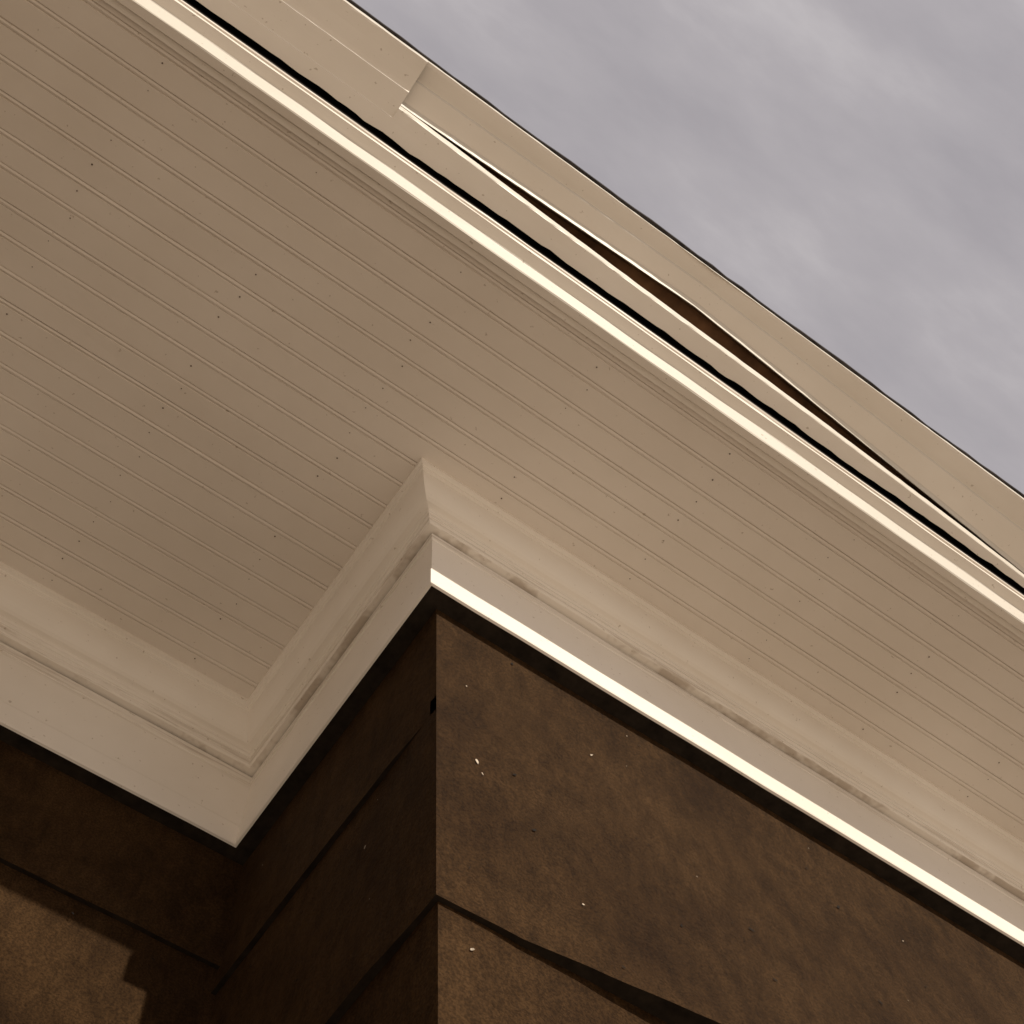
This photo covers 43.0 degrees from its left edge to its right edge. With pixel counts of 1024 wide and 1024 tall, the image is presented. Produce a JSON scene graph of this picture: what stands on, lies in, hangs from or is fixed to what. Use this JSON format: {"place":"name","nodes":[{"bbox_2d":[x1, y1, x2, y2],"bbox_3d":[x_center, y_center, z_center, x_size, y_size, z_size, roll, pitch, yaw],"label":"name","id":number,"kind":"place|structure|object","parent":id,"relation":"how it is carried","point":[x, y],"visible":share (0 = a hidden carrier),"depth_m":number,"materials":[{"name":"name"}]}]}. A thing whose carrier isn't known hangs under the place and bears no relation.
{"place":"outdoors","nodes":[
{"label":"outdoors","id":0,"kind":"place"},
{"bbox_2d":[438,901,667,1023],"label":"siding panel","id":1,"kind":"object","parent":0,"point":[493,977],"visible":0.71,"depth_m":1.91,"materials":[{"name":"brown wood"}]},
{"bbox_2d":[353,0,1023,493],"label":"sky","id":2,"kind":"structure","parent":0,"point":[856,167],"materials":[{"name":"grey"}]},
{"bbox_2d":[436,610,1023,1023],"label":"siding panel","id":3,"kind":"object","parent":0,"point":[608,811],"visible":0.98,"depth_m":2.52,"materials":[{"name":"brown paint"}]},
{"label":"ground","id":4,"kind":"structure","parent":0,"visible":0},
{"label":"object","id":5,"kind":"object","parent":4,"relation":"on","visible":0},
{"bbox_2d":[0,863,216,1023],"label":"recessed wall panel","id":6,"kind":"structure","parent":5,"relation":"attached to","point":[60,963],"depth_m":2.55,"materials":[{"name":"brown paint"}]},
{"bbox_2d":[0,740,242,969],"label":"recessed wall panel","id":7,"kind":"structure","parent":5,"relation":"attached to","point":[71,837],"depth_m":2.81,"materials":[{"name":"brown paint"}]},
{"bbox_2d":[0,533,1023,963],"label":"frieze board","id":8,"kind":"object","parent":5,"relation":"attached to","point":[72,729],"visible":0.94,"depth_m":3.07,"materials":[{"name":"paint"}]},
{"bbox_2d":[0,458,1023,900],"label":"crown moulding","id":9,"kind":"object","parent":8,"relation":"on","point":[112,662],"visible":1,"depth_m":3.27,"materials":[{"name":"paint"}]},
{"bbox_2d":[0,0,1023,840],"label":"beadboard soffit","id":10,"kind":"structure","parent":9,"relation":"on","point":[196,202],"depth_m":3.14,"materials":[{"name":"paint"}]},
{"bbox_2d":[6,62,999,796],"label":"soffit nails","id":11,"kind":"object","parent":10,"relation":"attached to","point":[382,388],"visible":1,"depth_m":3.17,"materials":[{"name":"brown metal"}]},
{"bbox_2d":[103,0,1023,639],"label":"eave fascia trim","id":12,"kind":"structure","parent":10,"relation":"on","point":[247,68],"depth_m":3.08,"materials":[{"name":"paint"}]},
{"bbox_2d":[196,0,427,131],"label":"cornice","id":13,"kind":"structure","parent":12,"relation":"attached to","point":[364,67],"depth_m":2.96,"materials":[{"name":"paint"}]},
{"bbox_2d":[347,0,1023,497],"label":"shingle roof","id":14,"kind":"structure","parent":13,"relation":"on","point":[629,206],"depth_m":3.27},
{"bbox_2d":[383,106,1023,587],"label":"pediment base moulding","id":15,"kind":"object","parent":12,"relation":"attached to","point":[411,134],"visible":1,"depth_m":3.18,"materials":[{"name":"paint"}]},
{"bbox_2d":[401,61,1023,572],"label":"pediment raking moulding","id":16,"kind":"object","parent":15,"relation":"on","point":[965,491],"visible":0.99,"depth_m":3.31,"materials":[{"name":"paint"}]},
{"bbox_2d":[476,162,938,508],"bbox_3d":[2.559,0.823,3.970,6.920,0.070,0.144,33,-73,-15],"label":"exposed wood backing","id":17,"kind":"object","parent":16,"relation":"attached to","point":[692,316],"visible":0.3,"depth_m":3.30,"materials":[{"name":"brown wood"}]},
{"bbox_3d":[2.543,3.015,0.870,6.273,2.260,0.030,33,-73,-15],"label":"siding panel","id":18,"kind":"object","parent":4,"relation":"on","visible":0},
{"bbox_2d":[210,697,437,1023],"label":"return wall panel","id":19,"kind":"structure","parent":18,"relation":"attached to","point":[389,870],"depth_m":2.28,"materials":[{"name":"brown paint"}]},
{"bbox_2d":[211,609,436,994],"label":"return wall panel","id":20,"kind":"structure","parent":18,"relation":"attached to","point":[363,758],"depth_m":2.72,"materials":[{"name":"brown paint"}]},
{"bbox_2d":[337,902,437,1023],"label":"return wall panel","id":21,"kind":"structure","parent":18,"relation":"attached to","point":[402,987],"depth_m":1.90,"materials":[{"name":"brown paint"}]},
{"bbox_2d":[72,663,991,1003],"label":"wall dings","id":22,"kind":"structure","parent":18,"relation":"attached to","point":[534,829],"depth_m":2.56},
{"bbox_2d":[364,685,903,949],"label":"paint chips","id":23,"kind":"object","parent":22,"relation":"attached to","point":[482,773],"visible":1,"depth_m":2.37,"materials":[{"name":"white paint"}]}
]}

